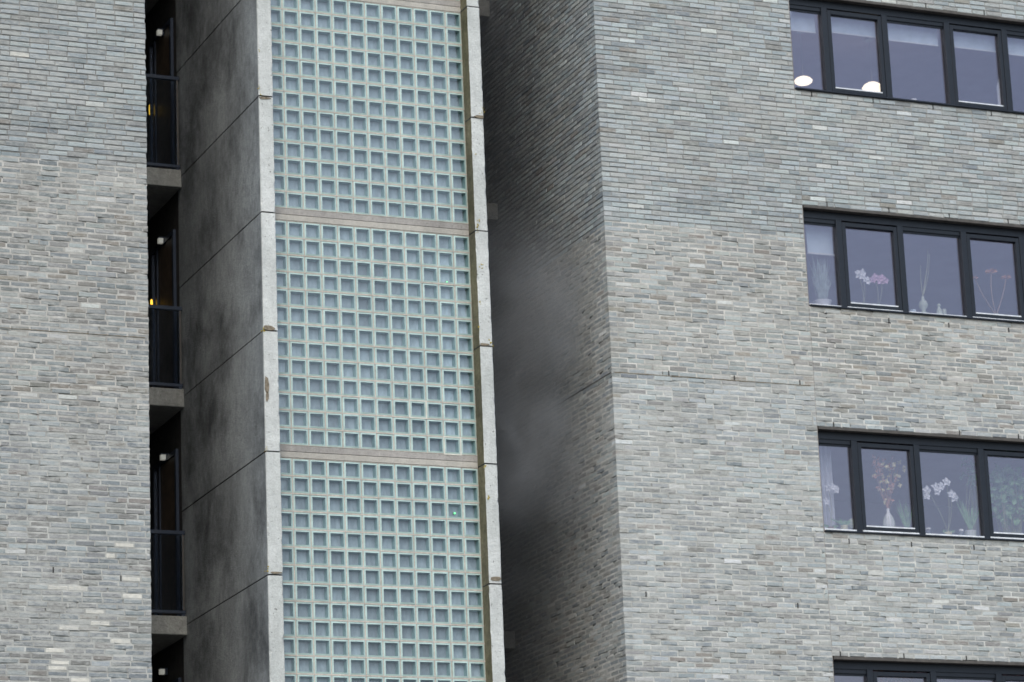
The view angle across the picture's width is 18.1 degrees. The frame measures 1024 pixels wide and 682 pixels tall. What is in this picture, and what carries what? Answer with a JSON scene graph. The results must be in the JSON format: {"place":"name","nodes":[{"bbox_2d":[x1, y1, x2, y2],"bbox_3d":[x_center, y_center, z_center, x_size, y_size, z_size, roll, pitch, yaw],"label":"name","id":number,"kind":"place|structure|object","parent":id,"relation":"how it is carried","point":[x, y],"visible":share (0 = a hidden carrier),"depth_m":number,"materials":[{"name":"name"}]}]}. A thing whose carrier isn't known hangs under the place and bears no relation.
{"place":"outdoors","nodes":[
{"label":"outdoors","id":0,"kind":"place"},
{"bbox_2d":[0,0,151,681],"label":"brick building","id":1,"kind":"structure","parent":0,"point":[75,575],"depth_m":35.28,"materials":[{"name":"brick"}]},
{"bbox_2d":[176,0,505,681],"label":"stair tower","id":2,"kind":"structure","parent":0,"point":[338,451],"depth_m":37.07,"materials":[{"name":"concrete"}]},
{"bbox_2d":[876,671,912,681],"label":"roller blind","id":3,"kind":"object","parent":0,"point":[885,679],"visible":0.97,"depth_m":38.58,"materials":[{"name":"white fabric"}]},
{"label":"ground","id":4,"kind":"structure","parent":0,"visible":0},
{"bbox_2d":[144,0,514,681],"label":"gallery building","id":5,"kind":"structure","parent":4,"relation":"on","point":[166,408],"depth_m":39.70,"materials":[{"name":"concrete"}]},
{"bbox_2d":[156,28,163,36],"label":"wall light","id":6,"kind":"object","parent":5,"relation":"attached to","point":[160,32],"visible":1,"depth_m":40.72,"materials":[{"name":"white glass"}]},
{"bbox_2d":[157,236,164,244],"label":"wall light","id":7,"kind":"object","parent":5,"relation":"attached to","point":[160,240],"visible":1,"depth_m":40.03,"materials":[{"name":"white glass"}]},
{"bbox_2d":[145,73,179,169],"bbox_3d":[-4.845,-2.747,39.555,1.542,1.234,0.050,4,-17,-22],"label":"railing","id":8,"kind":"object","parent":5,"relation":"on","point":[165,78],"visible":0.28,"depth_m":39.77,"materials":[{"name":"black metal"}]},
{"bbox_2d":[158,668,167,675],"bbox_3d":[-4.218,3.997,38.755,0.098,0.085,0.090,4,-17,-22],"label":"wall light","id":9,"kind":"object","parent":5,"relation":"attached to","point":[163,671],"visible":1,"depth_m":38.73,"materials":[{"name":"white glass"}]},
{"bbox_2d":[156,26,170,168],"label":"door","id":10,"kind":"structure","parent":5,"relation":"in","point":[162,43],"depth_m":40.56,"materials":[{"name":"black glass"}]},
{"bbox_2d":[159,453,168,461],"bbox_3d":[-4.268,1.427,39.328,0.098,0.085,0.090,4,-17,-22],"label":"wall light","id":11,"kind":"object","parent":5,"relation":"attached to","point":[163,456],"visible":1,"depth_m":39.30,"materials":[{"name":"white metal"}]},
{"bbox_2d":[148,304,182,388],"bbox_3d":[-4.730,0.040,38.788,1.542,1.049,0.050,4,-17,-22],"label":"railing","id":12,"kind":"object","parent":5,"relation":"on","point":[167,308],"visible":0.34,"depth_m":39.00,"materials":[{"name":"black metal"}]},
{"bbox_2d":[158,237,172,388],"bbox_3d":[-4.278,-0.237,39.772,0.018,2.050,0.636,4,-17,-22],"label":"door","id":13,"kind":"structure","parent":5,"relation":"in","point":[165,252],"depth_m":39.82,"materials":[{"name":"black glass"}]},
{"bbox_2d":[150,529,185,615],"bbox_3d":[-4.620,2.733,38.046,1.542,1.044,0.050,4,-17,-22],"label":"railing","id":14,"kind":"object","parent":5,"relation":"on","point":[182,612],"visible":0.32,"depth_m":38.27,"materials":[{"name":"black metal"}]},
{"bbox_2d":[160,456,175,615],"bbox_3d":[-4.168,2.454,39.031,0.018,2.050,0.636,4,-17,-22],"label":"door","id":15,"kind":"structure","parent":5,"relation":"in","point":[167,469],"depth_m":39.07,"materials":[{"name":"black glass"}]},
{"bbox_2d":[480,0,1023,681],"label":"brick building","id":16,"kind":"structure","parent":4,"relation":"on","point":[690,376],"depth_m":39.12,"materials":[{"name":"brick"}]},
{"bbox_2d":[790,11,815,33],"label":"roller blind","id":17,"kind":"object","parent":16,"relation":"attached to","point":[802,22],"visible":1,"depth_m":40.43,"materials":[{"name":"white fabric"}]},
{"bbox_2d":[794,32,811,85],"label":"pendant lamp","id":18,"kind":"object","parent":16,"relation":"hanging from","point":[803,80],"visible":0.93,"depth_m":41.91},
{"bbox_2d":[807,255,832,304],"bbox_3d":[3.814,-0.733,39.558,0.310,0.712,0.235,4,-17,-22],"label":"potted plant","id":19,"kind":"object","parent":16,"relation":"on","point":[821,283],"visible":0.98,"depth_m":39.52,"materials":[{"name":"green plant"}]},
{"bbox_2d":[806,227,834,255],"bbox_3d":[3.829,-1.234,39.735,0.398,0.350,0.018,4,-17,-22],"label":"roller blind","id":20,"kind":"object","parent":16,"relation":"attached to","point":[819,241],"visible":1,"depth_m":39.73,"materials":[{"name":"white fabric"}]},
{"bbox_2d":[819,446,835,528],"bbox_3d":[3.752,1.735,38.945,0.330,1.450,0.034,4,-17,-22],"label":"curtain","id":21,"kind":"object","parent":16,"relation":"hanging from","point":[825,465],"visible":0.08,"depth_m":38.98,"materials":[{"name":"white fabric"}]},
{"bbox_2d":[823,483,838,528],"bbox_3d":[3.850,2.012,38.769,0.264,0.615,0.082,4,-17,-22],"label":"orchid","id":22,"kind":"object","parent":16,"relation":"on","point":[834,487],"visible":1,"depth_m":38.78,"materials":[{"name":"plant"}]},
{"bbox_2d":[830,518,850,528],"bbox_3d":[3.984,2.223,38.750,0.383,0.189,0.136,3,-16,-18],"label":"potted plant","id":23,"kind":"object","parent":16,"relation":"on","point":[844,524],"visible":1,"depth_m":38.72,"materials":[{"name":"green plant"}]},
{"bbox_2d":[848,518,853,529],"bbox_3d":[4.114,2.238,38.818,0.110,0.185,0.105,4,-17,-22],"label":"potted cactus","id":24,"kind":"object","parent":16,"relation":"on","point":[851,525],"visible":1,"depth_m":38.78,"materials":[{"name":"plant"}]},
{"bbox_2d":[831,16,875,37],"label":"roller blind","id":25,"kind":"object","parent":16,"relation":"attached to","point":[853,27],"visible":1,"depth_m":40.71,"materials":[{"name":"white fabric"}]},
{"bbox_2d":[854,268,870,302],"bbox_3d":[4.358,-0.624,39.764,0.240,0.569,0.082,4,-17,-22],"label":"orchid","id":26,"kind":"object","parent":16,"relation":"on","point":[860,274],"visible":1,"depth_m":39.79,"materials":[{"name":"white plant"}]},
{"bbox_2d":[862,37,880,91],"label":"pendant lamp","id":27,"kind":"object","parent":16,"relation":"hanging from","point":[872,86],"visible":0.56,"depth_m":42.27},
{"bbox_2d":[869,273,888,302],"bbox_3d":[4.566,-0.588,39.843,0.281,0.524,0.082,4,-17,-22],"label":"orchid","id":28,"kind":"object","parent":16,"relation":"on","point":[879,279],"visible":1,"depth_m":39.88,"materials":[{"name":"pink plant"}]},
{"bbox_2d":[872,454,905,526],"bbox_3d":[4.609,1.886,39.151,0.518,1.000,0.260,4,-17,-22],"label":"flower vase","id":29,"kind":"object","parent":16,"relation":"on","point":[889,520],"visible":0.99,"depth_m":39.14,"materials":[{"name":"white ceramic"}]},
{"bbox_2d":[897,501,911,527],"bbox_3d":[4.801,2.150,39.147,0.210,0.474,0.119,-4,-15,6],"label":"potted aloe","id":30,"kind":"object","parent":16,"relation":"on","point":[906,520],"visible":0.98,"depth_m":39.14,"materials":[{"name":"green plant"}]},
{"bbox_2d":[789,0,1023,113],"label":"window","id":31,"kind":"structure","parent":16,"relation":"in","point":[1002,28],"depth_m":40.84,"materials":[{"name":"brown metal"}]},
{"bbox_2d":[887,23,937,46],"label":"roller blind","id":32,"kind":"object","parent":16,"relation":"attached to","point":[912,34],"visible":1,"depth_m":41.04,"materials":[{"name":"white fabric"}]},
{"bbox_2d":[803,205,1023,323],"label":"window","id":33,"kind":"structure","parent":16,"relation":"in","point":[840,219],"depth_m":39.97,"materials":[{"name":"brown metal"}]},
{"bbox_2d":[817,426,1023,541],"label":"window","id":34,"kind":"structure","parent":16,"relation":"in","point":[916,442],"depth_m":39.16,"materials":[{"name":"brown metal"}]},
{"bbox_2d":[919,250,929,312],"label":"vase","id":35,"kind":"object","parent":16,"relation":"on","point":[923,305],"visible":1,"depth_m":40.05,"materials":[{"name":"white ceramic"}]},
{"bbox_2d":[925,527,931,533],"bbox_3d":[5.089,2.339,39.191,0.076,0.112,0.076,4,-17,-22],"label":"jar","id":36,"kind":"object","parent":16,"relation":"on","point":[928,530],"visible":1,"depth_m":39.17,"materials":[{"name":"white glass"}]},
{"bbox_2d":[833,656,1023,681],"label":"window","id":37,"kind":"structure","parent":16,"relation":"in","point":[866,667],"depth_m":38.48,"materials":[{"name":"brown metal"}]},
{"bbox_2d":[936,304,942,313],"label":"bottle","id":38,"kind":"object","parent":16,"relation":"on","point":[939,310],"visible":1,"depth_m":40.10,"materials":[{"name":"white ceramic"}]},
{"bbox_2d":[922,477,958,534],"bbox_3d":[5.273,2.042,39.380,0.510,0.769,0.098,4,-17,-22],"label":"orchid","id":39,"kind":"object","parent":16,"relation":"on","point":[937,490],"visible":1,"depth_m":39.41,"materials":[{"name":"white plant"}]},
{"bbox_2d":[958,529,964,534],"bbox_3d":[5.516,2.370,39.368,0.076,0.112,0.076,4,-17,-22],"label":"jar","id":40,"kind":"object","parent":16,"relation":"on","point":[961,532],"visible":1,"depth_m":39.35,"materials":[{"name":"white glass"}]},
{"bbox_2d":[957,498,978,535],"bbox_3d":[5.633,2.189,39.494,0.394,0.517,0.148,4,-17,-22],"label":"potted aloe","id":41,"kind":"object","parent":16,"relation":"on","point":[970,522],"visible":0.98,"depth_m":39.47,"materials":[{"name":"green plant"}]},
{"bbox_2d":[960,456,976,529],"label":"houseplant","id":42,"kind":"object","parent":16,"relation":"on","point":[971,481],"visible":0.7,"depth_m":40.03,"materials":[{"name":"green plant"}]},
{"bbox_2d":[953,31,995,52],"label":"roller blind","id":43,"kind":"object","parent":16,"relation":"attached to","point":[974,41],"visible":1,"depth_m":41.39,"materials":[{"name":"white fabric"}]},
{"bbox_2d":[973,268,1011,313],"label":"flower vase","id":44,"kind":"object","parent":16,"relation":"on","point":[992,270],"visible":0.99,"depth_m":40.53,"materials":[{"name":"pink ceramic"}]},
{"bbox_2d":[997,79,1000,104],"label":"curtain","id":45,"kind":"object","parent":16,"relation":"hanging from","point":[998,94],"visible":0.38,"depth_m":41.66,"materials":[{"name":"white fabric"}]},
{"bbox_2d":[989,463,1023,532],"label":"houseplant","id":46,"kind":"object","parent":16,"relation":"on","point":[1016,510],"visible":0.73,"depth_m":40.02,"materials":[{"name":"green plant"}]},
{"bbox_2d":[1007,37,1023,56],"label":"roller blind","id":47,"kind":"object","parent":16,"relation":"attached to","point":[1015,47],"visible":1,"depth_m":41.63,"materials":[{"name":"white fabric"}]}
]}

